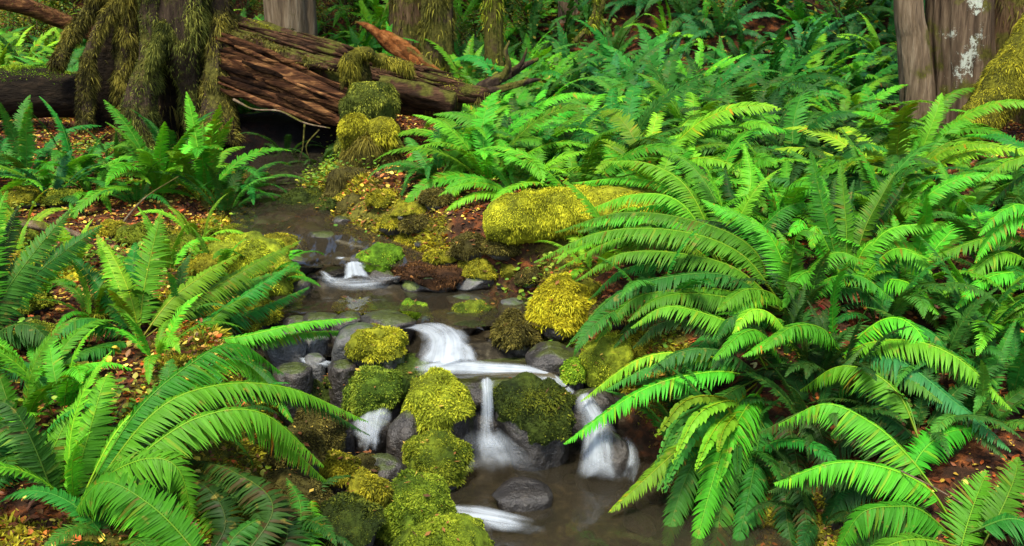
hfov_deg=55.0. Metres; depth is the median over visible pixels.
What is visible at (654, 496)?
cobble
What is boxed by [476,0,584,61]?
sword fern
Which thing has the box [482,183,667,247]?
mossy log
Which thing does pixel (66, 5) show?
shrub
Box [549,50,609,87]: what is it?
sword fern
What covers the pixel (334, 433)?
mossy boulder
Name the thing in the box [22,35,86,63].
sword fern
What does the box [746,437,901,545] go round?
sword fern
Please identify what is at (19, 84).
dark log
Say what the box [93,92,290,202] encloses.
sword fern
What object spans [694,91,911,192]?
sword fern
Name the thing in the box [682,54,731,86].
sword fern
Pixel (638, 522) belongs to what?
cobble
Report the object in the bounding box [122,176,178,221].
twig
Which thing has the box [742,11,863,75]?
sword fern
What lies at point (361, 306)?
mossy boulder
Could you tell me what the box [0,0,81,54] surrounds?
shrub
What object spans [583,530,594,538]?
pebble
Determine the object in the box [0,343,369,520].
sword fern
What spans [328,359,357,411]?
stone
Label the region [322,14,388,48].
sword fern
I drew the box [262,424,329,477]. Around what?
mossy boulder
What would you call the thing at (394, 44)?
splintered slab
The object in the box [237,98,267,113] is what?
sword fern
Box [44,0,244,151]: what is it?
tree
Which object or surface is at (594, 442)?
waterfall
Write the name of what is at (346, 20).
sword fern
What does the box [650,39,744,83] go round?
sword fern
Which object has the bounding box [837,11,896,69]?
sword fern
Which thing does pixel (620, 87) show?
sword fern
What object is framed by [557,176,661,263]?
sword fern
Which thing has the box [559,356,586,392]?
mossy boulder
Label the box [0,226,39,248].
moss hummock
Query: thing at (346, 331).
stone
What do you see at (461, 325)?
stone
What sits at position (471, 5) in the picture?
sword fern
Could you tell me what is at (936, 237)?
sword fern
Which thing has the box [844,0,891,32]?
sword fern
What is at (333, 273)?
cobble
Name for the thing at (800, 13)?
sword fern
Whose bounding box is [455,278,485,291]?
stone
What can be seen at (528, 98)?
sword fern
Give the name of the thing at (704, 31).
sword fern
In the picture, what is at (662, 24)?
sword fern
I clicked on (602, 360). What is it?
mossy boulder
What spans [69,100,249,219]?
sword fern
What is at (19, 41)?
sword fern
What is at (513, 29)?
sword fern
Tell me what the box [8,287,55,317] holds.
moss hummock
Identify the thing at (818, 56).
sword fern
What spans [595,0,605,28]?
sapling
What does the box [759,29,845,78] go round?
sword fern
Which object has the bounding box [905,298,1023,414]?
sword fern
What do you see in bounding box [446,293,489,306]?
stone
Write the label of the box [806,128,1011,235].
sword fern
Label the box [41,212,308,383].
sword fern
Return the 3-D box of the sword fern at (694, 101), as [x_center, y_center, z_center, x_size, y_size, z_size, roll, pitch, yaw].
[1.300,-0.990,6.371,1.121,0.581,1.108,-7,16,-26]
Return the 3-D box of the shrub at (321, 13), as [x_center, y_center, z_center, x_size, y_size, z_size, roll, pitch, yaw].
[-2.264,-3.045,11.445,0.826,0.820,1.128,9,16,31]
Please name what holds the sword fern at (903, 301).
on the ground
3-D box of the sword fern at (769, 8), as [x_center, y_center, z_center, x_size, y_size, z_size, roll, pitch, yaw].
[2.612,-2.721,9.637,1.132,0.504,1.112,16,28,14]
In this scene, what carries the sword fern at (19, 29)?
on the ground
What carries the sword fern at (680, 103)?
on the ground
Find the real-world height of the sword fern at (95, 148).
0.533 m
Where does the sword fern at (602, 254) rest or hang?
on the ground
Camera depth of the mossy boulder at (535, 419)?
3.87 m
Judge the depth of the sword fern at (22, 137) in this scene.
6.31 m
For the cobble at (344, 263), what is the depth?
5.23 m
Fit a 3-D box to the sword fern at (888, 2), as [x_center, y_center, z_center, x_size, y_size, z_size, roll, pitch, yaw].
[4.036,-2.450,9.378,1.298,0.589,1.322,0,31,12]
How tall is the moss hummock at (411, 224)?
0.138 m
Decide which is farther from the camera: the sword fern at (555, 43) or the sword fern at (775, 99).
the sword fern at (555, 43)
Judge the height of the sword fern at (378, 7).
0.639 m
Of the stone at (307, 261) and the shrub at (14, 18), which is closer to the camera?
the stone at (307, 261)
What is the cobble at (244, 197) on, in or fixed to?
on the ground
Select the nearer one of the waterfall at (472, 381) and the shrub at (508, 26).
the waterfall at (472, 381)
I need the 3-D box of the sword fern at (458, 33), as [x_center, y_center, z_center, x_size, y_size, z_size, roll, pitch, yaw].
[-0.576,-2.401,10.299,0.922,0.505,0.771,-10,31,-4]
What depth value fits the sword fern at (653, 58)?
8.63 m
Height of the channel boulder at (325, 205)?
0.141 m
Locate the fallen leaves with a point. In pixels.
(476, 205)
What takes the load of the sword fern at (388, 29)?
on the ground
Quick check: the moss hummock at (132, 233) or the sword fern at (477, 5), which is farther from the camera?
the sword fern at (477, 5)
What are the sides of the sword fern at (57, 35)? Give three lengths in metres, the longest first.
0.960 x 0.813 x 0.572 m
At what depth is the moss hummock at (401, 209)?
5.36 m
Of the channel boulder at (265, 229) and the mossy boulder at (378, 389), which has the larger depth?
the channel boulder at (265, 229)
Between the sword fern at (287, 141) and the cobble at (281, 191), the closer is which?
the cobble at (281, 191)
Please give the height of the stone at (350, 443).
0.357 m
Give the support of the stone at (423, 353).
on the ground
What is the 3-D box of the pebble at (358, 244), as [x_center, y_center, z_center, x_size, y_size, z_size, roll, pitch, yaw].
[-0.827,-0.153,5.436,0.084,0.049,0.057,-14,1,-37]
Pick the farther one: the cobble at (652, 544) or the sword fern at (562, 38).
the sword fern at (562, 38)
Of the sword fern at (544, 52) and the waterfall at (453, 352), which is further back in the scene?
the sword fern at (544, 52)
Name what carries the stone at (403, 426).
on the ground
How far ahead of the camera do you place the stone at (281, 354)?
4.25 m
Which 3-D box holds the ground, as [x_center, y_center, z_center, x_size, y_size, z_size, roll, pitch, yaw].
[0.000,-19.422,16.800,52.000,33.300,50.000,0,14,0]
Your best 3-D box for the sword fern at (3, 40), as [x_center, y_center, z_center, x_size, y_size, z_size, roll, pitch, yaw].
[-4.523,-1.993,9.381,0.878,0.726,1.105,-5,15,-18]
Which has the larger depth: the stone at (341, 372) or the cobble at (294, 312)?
the cobble at (294, 312)
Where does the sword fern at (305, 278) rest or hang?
on the ground
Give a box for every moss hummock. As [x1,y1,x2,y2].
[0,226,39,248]
[1,184,43,211]
[6,249,33,280]
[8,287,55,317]
[11,319,70,349]
[41,187,85,208]
[80,292,111,318]
[88,217,127,238]
[115,221,171,247]
[151,233,201,257]
[181,253,220,277]
[200,223,244,238]
[364,188,396,209]
[376,214,399,235]
[389,199,426,220]
[397,212,429,234]
[417,185,456,209]
[422,247,457,265]
[445,230,485,261]
[479,239,523,260]
[513,265,543,287]
[574,277,603,300]
[588,295,630,329]
[614,329,654,360]
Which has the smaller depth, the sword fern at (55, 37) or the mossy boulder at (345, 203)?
the mossy boulder at (345, 203)
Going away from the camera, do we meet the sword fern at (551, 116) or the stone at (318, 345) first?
the stone at (318, 345)
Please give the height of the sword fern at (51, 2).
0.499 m
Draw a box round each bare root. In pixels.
[233,98,330,128]
[295,124,305,173]
[306,129,319,160]
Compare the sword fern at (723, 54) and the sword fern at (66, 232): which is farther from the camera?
the sword fern at (723, 54)
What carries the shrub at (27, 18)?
on the ground
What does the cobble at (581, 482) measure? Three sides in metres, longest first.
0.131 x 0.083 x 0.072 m
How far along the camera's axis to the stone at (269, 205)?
6.14 m
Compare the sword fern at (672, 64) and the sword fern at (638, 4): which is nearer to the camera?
the sword fern at (672, 64)
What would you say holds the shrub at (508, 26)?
on the ground
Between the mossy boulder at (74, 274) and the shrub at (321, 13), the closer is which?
the mossy boulder at (74, 274)
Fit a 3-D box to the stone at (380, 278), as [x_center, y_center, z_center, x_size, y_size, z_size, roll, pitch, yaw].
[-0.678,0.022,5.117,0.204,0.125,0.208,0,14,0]
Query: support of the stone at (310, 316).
on the ground
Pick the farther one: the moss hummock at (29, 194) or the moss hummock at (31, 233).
the moss hummock at (29, 194)
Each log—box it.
[0,0,92,39]
[0,62,76,120]
[214,11,491,126]
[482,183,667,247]
[944,12,1023,150]
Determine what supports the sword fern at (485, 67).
on the ground
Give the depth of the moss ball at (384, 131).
6.24 m
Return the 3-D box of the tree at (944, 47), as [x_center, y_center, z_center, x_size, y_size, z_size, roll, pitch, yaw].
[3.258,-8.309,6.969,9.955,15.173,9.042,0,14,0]
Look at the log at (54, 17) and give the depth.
9.85 m
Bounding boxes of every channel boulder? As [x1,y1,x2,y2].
[251,222,283,235]
[279,216,305,232]
[303,185,320,191]
[312,196,337,214]
[322,220,344,231]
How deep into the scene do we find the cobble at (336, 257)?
5.29 m
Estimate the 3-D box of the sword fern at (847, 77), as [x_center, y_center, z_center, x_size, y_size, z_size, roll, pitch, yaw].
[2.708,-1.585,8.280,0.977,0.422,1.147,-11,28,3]
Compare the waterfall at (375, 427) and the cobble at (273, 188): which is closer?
the waterfall at (375, 427)
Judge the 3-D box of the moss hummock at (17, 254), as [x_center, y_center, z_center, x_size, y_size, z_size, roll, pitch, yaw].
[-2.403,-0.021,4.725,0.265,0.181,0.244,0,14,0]
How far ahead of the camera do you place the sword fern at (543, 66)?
8.63 m
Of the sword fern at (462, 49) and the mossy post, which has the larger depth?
the sword fern at (462, 49)
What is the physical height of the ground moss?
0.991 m
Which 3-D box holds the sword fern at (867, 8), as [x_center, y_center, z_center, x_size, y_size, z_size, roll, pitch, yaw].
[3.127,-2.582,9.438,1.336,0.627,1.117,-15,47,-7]
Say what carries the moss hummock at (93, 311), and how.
on the ground
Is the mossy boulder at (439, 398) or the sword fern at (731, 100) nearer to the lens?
the mossy boulder at (439, 398)
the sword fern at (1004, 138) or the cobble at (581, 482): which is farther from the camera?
the sword fern at (1004, 138)
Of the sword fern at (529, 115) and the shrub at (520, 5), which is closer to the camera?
the sword fern at (529, 115)
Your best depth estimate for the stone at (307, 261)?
5.12 m
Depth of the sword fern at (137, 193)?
5.84 m
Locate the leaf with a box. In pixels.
[102,356,113,361]
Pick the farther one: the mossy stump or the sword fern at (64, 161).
the mossy stump
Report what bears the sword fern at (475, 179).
on the ground
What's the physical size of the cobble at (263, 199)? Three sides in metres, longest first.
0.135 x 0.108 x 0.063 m
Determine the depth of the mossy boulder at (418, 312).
4.66 m
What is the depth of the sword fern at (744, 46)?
9.12 m
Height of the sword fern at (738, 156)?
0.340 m
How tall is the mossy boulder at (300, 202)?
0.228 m
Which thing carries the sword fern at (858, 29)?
on the ground
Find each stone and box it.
[248,215,279,228]
[261,331,307,367]
[265,200,272,208]
[272,211,300,220]
[273,362,312,426]
[282,315,305,331]
[288,279,311,305]
[289,250,318,274]
[295,221,325,236]
[303,312,337,360]
[304,230,338,253]
[304,353,325,382]
[305,216,325,223]
[306,335,328,369]
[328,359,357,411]
[331,216,350,226]
[331,311,361,346]
[331,322,377,361]
[345,418,354,455]
[360,309,415,352]
[362,270,395,286]
[372,453,406,482]
[386,410,419,461]
[415,337,457,363]
[440,312,479,339]
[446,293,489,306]
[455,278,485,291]
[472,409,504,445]
[491,477,552,534]
[497,297,527,316]
[525,341,580,377]
[571,387,616,445]
[583,426,632,495]
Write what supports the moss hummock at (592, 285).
on the ground
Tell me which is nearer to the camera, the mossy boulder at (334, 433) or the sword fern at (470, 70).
the mossy boulder at (334, 433)
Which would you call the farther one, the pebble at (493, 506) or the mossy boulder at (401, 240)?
the mossy boulder at (401, 240)
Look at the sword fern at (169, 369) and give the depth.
3.48 m
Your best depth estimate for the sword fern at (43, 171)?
5.93 m
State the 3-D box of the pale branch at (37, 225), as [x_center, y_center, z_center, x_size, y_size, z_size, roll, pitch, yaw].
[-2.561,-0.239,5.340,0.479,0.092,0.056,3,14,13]
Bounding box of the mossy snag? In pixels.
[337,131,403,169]
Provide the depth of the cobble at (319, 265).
5.21 m
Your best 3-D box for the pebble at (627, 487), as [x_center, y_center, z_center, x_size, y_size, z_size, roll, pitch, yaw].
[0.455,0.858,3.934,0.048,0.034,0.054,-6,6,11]
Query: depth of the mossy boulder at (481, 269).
4.95 m
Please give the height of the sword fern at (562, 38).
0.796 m
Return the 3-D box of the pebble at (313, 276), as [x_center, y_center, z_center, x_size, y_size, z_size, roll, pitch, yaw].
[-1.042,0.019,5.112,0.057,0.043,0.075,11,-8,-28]
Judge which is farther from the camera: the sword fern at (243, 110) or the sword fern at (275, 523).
the sword fern at (243, 110)
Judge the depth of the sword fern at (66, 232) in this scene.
4.97 m
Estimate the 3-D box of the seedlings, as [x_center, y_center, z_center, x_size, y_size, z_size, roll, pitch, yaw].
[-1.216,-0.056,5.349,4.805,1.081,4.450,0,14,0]
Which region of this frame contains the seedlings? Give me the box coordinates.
[0,131,817,475]
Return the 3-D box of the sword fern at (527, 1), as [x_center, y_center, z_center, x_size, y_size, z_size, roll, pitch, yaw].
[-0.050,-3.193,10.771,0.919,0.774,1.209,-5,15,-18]
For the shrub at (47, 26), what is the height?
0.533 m
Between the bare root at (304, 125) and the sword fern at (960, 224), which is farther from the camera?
the bare root at (304, 125)
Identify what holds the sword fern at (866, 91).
on the ground
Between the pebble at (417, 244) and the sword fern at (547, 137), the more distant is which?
the sword fern at (547, 137)
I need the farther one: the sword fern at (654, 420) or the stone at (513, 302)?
the stone at (513, 302)
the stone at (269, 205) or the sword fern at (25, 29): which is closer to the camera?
the stone at (269, 205)
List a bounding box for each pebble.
[278,312,290,321]
[306,273,316,279]
[338,234,348,243]
[355,241,368,248]
[414,241,422,247]
[489,502,497,511]
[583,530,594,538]
[591,541,606,545]
[612,394,621,401]
[615,490,631,502]
[624,484,630,490]
[636,495,650,511]
[686,507,695,515]
[831,522,843,529]
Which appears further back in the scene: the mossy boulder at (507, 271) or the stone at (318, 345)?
the mossy boulder at (507, 271)
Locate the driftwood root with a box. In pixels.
[476,41,541,94]
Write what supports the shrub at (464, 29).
on the ground
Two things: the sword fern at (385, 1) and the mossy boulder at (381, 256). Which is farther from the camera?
the sword fern at (385, 1)
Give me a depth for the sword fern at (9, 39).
10.37 m
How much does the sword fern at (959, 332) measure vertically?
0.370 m
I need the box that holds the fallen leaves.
[0,99,1023,545]
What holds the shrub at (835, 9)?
on the ground
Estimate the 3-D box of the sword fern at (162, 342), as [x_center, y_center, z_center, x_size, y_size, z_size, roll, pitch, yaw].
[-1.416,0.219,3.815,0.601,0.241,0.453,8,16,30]
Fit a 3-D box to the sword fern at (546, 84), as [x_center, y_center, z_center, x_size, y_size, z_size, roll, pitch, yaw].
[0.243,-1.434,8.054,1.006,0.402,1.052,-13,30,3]
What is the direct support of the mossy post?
on the mossy stump
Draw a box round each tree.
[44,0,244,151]
[263,0,317,35]
[385,0,420,55]
[416,0,458,76]
[478,0,506,78]
[558,0,578,22]
[893,0,1023,132]
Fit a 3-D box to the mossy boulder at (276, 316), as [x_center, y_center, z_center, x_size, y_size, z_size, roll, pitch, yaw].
[-1.263,0.229,4.554,0.343,0.256,0.393,6,15,23]
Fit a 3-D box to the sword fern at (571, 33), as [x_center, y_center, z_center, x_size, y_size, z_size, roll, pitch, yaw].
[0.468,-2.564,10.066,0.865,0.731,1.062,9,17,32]
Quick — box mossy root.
[321,165,371,197]
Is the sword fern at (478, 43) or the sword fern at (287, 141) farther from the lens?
the sword fern at (478, 43)
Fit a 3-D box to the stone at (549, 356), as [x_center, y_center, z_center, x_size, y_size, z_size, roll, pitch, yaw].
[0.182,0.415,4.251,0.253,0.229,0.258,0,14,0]
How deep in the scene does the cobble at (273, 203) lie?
6.07 m
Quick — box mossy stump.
[333,81,403,154]
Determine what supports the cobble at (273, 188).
on the ground
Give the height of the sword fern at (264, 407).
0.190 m
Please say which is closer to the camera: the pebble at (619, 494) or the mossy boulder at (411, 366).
the pebble at (619, 494)
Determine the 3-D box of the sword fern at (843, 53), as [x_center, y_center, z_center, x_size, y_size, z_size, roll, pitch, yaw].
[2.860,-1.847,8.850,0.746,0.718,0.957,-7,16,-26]
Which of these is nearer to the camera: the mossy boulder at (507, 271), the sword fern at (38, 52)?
the mossy boulder at (507, 271)
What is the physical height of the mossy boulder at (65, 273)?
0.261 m
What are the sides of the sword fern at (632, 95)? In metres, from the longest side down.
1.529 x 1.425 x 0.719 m
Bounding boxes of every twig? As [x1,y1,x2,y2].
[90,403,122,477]
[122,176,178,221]
[901,470,962,503]
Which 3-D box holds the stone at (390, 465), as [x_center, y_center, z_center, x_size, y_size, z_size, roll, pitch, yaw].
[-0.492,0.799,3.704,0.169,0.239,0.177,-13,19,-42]
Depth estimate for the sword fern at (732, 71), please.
8.20 m
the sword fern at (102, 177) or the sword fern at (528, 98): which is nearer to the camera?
the sword fern at (102, 177)
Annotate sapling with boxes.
[571,0,600,44]
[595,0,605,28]
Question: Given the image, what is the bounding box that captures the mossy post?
[339,60,371,88]
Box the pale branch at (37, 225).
[11,220,80,237]
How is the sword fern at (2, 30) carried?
on the ground
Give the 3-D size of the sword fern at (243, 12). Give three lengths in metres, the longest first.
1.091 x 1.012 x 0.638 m
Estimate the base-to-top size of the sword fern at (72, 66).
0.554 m
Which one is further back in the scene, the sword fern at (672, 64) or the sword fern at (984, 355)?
the sword fern at (672, 64)
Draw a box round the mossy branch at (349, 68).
[338,45,416,84]
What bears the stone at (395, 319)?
on the ground
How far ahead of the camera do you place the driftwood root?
7.14 m
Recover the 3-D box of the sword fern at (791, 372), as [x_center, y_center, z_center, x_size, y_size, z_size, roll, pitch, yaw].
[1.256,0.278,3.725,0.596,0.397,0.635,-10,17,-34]
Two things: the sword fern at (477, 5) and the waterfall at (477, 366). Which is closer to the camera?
the waterfall at (477, 366)
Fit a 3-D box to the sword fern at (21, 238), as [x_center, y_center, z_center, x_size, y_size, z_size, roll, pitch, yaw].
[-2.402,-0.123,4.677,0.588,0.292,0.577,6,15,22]
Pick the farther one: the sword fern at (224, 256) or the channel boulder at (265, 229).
the channel boulder at (265, 229)
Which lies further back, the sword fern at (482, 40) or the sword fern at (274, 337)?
the sword fern at (482, 40)
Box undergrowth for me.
[0,0,896,105]
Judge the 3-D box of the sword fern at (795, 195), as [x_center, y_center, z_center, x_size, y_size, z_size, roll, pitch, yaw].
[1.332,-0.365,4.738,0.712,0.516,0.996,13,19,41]
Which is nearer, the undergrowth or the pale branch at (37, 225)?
the pale branch at (37, 225)
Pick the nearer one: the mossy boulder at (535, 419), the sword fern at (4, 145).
the mossy boulder at (535, 419)
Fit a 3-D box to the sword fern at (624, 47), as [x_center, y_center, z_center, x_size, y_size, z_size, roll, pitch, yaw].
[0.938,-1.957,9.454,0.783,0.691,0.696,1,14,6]
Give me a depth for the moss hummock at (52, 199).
5.76 m
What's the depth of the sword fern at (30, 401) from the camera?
3.37 m
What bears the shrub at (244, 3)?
on the ground
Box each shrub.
[0,0,49,31]
[0,0,70,51]
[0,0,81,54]
[33,6,56,40]
[47,0,78,13]
[239,0,253,15]
[248,0,263,20]
[316,0,343,37]
[327,3,388,42]
[337,0,356,24]
[454,3,482,37]
[455,4,544,75]
[503,0,557,30]
[645,2,652,17]
[696,0,746,35]
[821,0,865,32]
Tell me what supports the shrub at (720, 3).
on the ground
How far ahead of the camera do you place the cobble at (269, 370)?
4.32 m
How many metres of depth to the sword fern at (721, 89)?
6.86 m
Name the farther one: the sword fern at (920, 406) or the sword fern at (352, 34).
the sword fern at (352, 34)
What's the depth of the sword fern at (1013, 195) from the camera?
5.29 m
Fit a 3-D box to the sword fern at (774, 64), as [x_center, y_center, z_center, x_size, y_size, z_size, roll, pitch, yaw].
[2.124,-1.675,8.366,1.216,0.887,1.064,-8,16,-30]
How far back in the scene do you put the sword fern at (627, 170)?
5.34 m
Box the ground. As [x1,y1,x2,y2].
[0,0,1023,545]
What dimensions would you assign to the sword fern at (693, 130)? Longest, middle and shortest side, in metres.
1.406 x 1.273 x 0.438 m
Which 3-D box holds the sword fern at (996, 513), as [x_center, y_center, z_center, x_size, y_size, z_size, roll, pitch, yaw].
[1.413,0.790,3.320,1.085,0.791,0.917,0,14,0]
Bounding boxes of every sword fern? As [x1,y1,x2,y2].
[0,13,47,42]
[0,26,32,59]
[0,26,59,62]
[0,31,28,51]
[0,35,44,65]
[0,39,42,64]
[0,95,104,173]
[0,96,114,179]
[0,134,55,178]
[0,149,131,212]
[0,154,98,189]
[0,175,77,208]
[0,191,102,403]
[0,216,90,253]
[0,317,124,421]
[0,318,131,383]
[0,325,114,433]
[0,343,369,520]
[0,400,118,480]
[0,430,39,508]
[0,483,203,545]
[1,188,72,230]
[3,0,64,22]
[3,248,81,308]
[5,26,34,60]
[5,53,25,63]
[12,28,62,55]
[12,52,73,70]
[21,44,53,67]
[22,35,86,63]
[22,216,124,263]
[27,154,149,213]
[30,49,48,61]
[31,257,141,331]
[36,39,52,58]
[40,30,61,53]
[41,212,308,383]
[51,118,138,178]
[65,47,84,72]
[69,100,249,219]
[71,459,325,545]
[76,157,174,214]
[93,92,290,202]
[94,254,229,312]
[102,359,253,465]
[106,293,243,384]
[113,207,220,272]
[130,110,213,159]
[135,193,242,254]
[153,162,280,214]
[157,158,308,204]
[176,227,245,280]
[194,354,286,422]
[201,295,356,423]
[212,248,323,299]
[234,0,256,7]
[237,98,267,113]
[237,132,324,156]
[240,8,263,19]
[269,475,352,545]
[280,143,337,167]
[317,8,339,32]
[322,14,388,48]
[323,0,376,26]
[327,0,356,44]
[335,0,388,52]
[343,0,388,29]
[349,24,381,50]
[367,119,493,198]
[373,90,593,202]
[380,0,473,32]
[382,21,392,55]
[397,107,542,184]
[403,38,482,82]
[413,105,572,166]
[421,34,515,104]
[433,111,605,178]
[436,139,585,210]
[443,98,574,137]
[451,43,589,111]
[453,0,483,41]
[453,90,595,129]
[454,34,521,78]
[455,21,473,54]
[455,25,483,67]
[456,0,507,24]
[462,70,559,112]
[462,78,606,133]
[464,128,702,205]
[465,103,632,187]
[466,34,483,72]
[469,0,557,40]
[475,27,556,65]
[475,45,587,87]
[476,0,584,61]
[487,50,579,93]
[498,66,603,114]
[503,0,530,12]
[508,94,651,135]
[508,105,649,159]
[510,0,563,12]
[515,0,604,52]
[522,38,618,101]
[526,74,744,184]
[528,58,615,108]
[534,199,894,400]
[535,33,604,76]
[535,193,626,278]
[544,98,780,201]
[545,0,616,36]
[545,138,767,252]
[546,18,594,83]
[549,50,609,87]
[550,39,674,117]
[551,51,668,109]
[551,72,708,118]
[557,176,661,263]
[563,305,901,545]
[569,10,653,69]
[573,143,860,275]
[573,221,728,356]
[574,19,670,77]
[577,0,648,21]
[577,33,637,81]
[578,24,721,94]
[585,52,604,71]
[585,52,760,146]
[591,50,714,107]
[594,106,707,132]
[603,89,675,119]
[603,390,771,490]
[614,125,807,180]
[617,128,821,220]
[621,38,722,73]
[621,360,785,446]
[623,0,713,49]
[624,164,787,225]
[634,363,836,492]
[637,73,787,156]
[644,96,781,144]
[645,0,743,60]
[645,69,780,103]
[645,89,757,125]
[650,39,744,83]
[655,394,743,492]
[657,118,792,165]
[663,0,779,51]
[675,77,847,155]
[676,52,770,98]
[681,36,726,79]
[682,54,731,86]
[689,46,795,86]
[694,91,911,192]
[696,76,837,132]
[702,0,785,23]
[702,6,807,66]
[702,57,855,106]
[703,155,895,250]
[705,137,892,244]
[714,79,853,118]
[716,257,1011,464]
[720,96,904,157]
[720,238,904,318]
[726,283,866,363]
[727,72,839,106]
[730,0,821,17]
[731,23,849,86]
[733,121,947,201]
[734,346,906,458]
[738,33,889,98]
[738,301,947,391]
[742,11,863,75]
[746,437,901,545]
[758,142,978,259]
[758,289,909,396]
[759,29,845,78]
[760,100,1023,201]
[760,365,1023,545]
[763,0,848,30]
[765,98,949,149]
[774,0,893,38]
[779,151,950,360]
[784,194,1014,302]
[786,74,897,112]
[787,60,898,104]
[787,84,913,127]
[788,27,897,92]
[790,107,924,169]
[805,340,1023,457]
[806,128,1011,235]
[808,4,896,66]
[811,248,999,332]
[818,44,898,100]
[826,157,1018,229]
[835,0,924,16]
[836,41,898,104]
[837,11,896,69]
[842,87,1023,157]
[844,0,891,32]
[846,93,990,181]
[849,50,898,97]
[849,84,966,135]
[856,286,1014,386]
[857,0,924,48]
[869,51,898,81]
[879,320,1023,440]
[881,0,893,6]
[883,159,1011,234]
[896,234,1023,385]
[899,159,1023,223]
[900,248,1023,355]
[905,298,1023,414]
[913,316,1023,404]
[926,155,1023,343]
[929,182,1023,288]
[961,148,1023,215]
[968,133,1023,210]
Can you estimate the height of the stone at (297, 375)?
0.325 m
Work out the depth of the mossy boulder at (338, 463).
3.59 m
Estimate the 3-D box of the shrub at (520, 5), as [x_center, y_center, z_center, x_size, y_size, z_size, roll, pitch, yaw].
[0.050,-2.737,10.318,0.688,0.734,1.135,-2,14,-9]
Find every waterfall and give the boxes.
[347,262,363,277]
[354,413,390,454]
[425,328,472,363]
[430,362,568,388]
[448,357,568,409]
[456,508,511,521]
[484,378,490,411]
[580,395,608,459]
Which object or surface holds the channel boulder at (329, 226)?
on the ground
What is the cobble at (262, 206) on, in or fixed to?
on the ground
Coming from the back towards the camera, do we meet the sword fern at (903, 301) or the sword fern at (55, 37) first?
the sword fern at (55, 37)
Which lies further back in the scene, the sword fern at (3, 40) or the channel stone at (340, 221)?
the sword fern at (3, 40)
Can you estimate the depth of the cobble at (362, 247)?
5.38 m
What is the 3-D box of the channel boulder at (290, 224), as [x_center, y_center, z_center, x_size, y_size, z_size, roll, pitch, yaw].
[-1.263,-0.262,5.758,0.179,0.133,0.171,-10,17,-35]
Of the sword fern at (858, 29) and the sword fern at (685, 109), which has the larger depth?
the sword fern at (858, 29)
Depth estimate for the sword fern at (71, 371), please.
3.40 m
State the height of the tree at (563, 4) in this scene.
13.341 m
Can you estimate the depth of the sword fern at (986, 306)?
3.95 m
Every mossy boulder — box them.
[33,249,72,282]
[64,264,100,280]
[200,231,303,300]
[204,296,284,347]
[260,467,333,543]
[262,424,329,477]
[264,232,307,250]
[275,187,324,216]
[291,405,349,452]
[311,378,329,408]
[313,490,386,545]
[318,449,360,495]
[322,373,331,388]
[331,296,376,314]
[332,193,361,215]
[341,363,410,455]
[344,322,408,369]
[345,466,393,545]
[354,242,405,276]
[355,449,380,473]
[374,469,457,545]
[390,259,465,295]
[391,511,494,545]
[393,232,415,251]
[396,353,430,398]
[398,298,434,324]
[400,365,475,448]
[401,429,474,503]
[450,298,498,332]
[457,257,497,290]
[483,371,577,484]
[488,307,542,357]
[498,260,519,278]
[524,271,596,341]
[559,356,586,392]
[579,330,633,391]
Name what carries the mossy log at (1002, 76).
on the ground
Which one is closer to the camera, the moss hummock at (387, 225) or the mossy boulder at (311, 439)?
the mossy boulder at (311, 439)
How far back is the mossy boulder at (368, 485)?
3.39 m
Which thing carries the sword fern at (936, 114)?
on the ground
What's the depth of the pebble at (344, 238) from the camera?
5.51 m
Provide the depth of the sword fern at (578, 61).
8.37 m
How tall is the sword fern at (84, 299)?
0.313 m
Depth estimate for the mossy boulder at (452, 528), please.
3.23 m
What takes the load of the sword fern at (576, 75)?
on the ground
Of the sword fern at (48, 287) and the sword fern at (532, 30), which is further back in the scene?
the sword fern at (532, 30)
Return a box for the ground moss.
[0,161,897,545]
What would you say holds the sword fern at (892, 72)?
on the ground
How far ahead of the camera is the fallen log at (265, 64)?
7.18 m
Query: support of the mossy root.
on the ground
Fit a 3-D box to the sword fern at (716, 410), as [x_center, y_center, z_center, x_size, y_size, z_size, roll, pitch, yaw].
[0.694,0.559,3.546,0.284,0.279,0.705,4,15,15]
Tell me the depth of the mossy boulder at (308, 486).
3.31 m
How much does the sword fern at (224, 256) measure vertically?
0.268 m
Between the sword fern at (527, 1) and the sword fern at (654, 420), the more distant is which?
the sword fern at (527, 1)
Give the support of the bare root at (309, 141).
hanging from the bare root at (246, 106)
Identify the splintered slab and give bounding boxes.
[355,21,443,73]
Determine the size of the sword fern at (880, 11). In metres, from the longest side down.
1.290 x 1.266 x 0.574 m
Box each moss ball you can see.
[336,112,368,149]
[365,116,400,152]
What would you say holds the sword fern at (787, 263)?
on the ground
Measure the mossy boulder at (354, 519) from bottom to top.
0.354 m
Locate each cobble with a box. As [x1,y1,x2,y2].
[231,209,246,218]
[241,194,255,201]
[252,344,264,361]
[254,192,270,203]
[256,204,268,209]
[259,360,272,378]
[267,182,279,191]
[271,196,277,210]
[276,188,290,193]
[286,310,301,314]
[287,181,301,187]
[312,260,322,271]
[321,266,346,281]
[331,252,344,264]
[336,259,349,268]
[358,245,369,251]
[393,277,400,283]
[574,472,591,491]
[622,508,656,536]
[632,485,669,504]
[638,542,665,545]
[691,519,709,537]
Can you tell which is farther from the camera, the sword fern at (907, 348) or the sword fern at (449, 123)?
the sword fern at (449, 123)
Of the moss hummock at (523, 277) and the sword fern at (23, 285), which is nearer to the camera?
the sword fern at (23, 285)
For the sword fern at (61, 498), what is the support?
on the ground

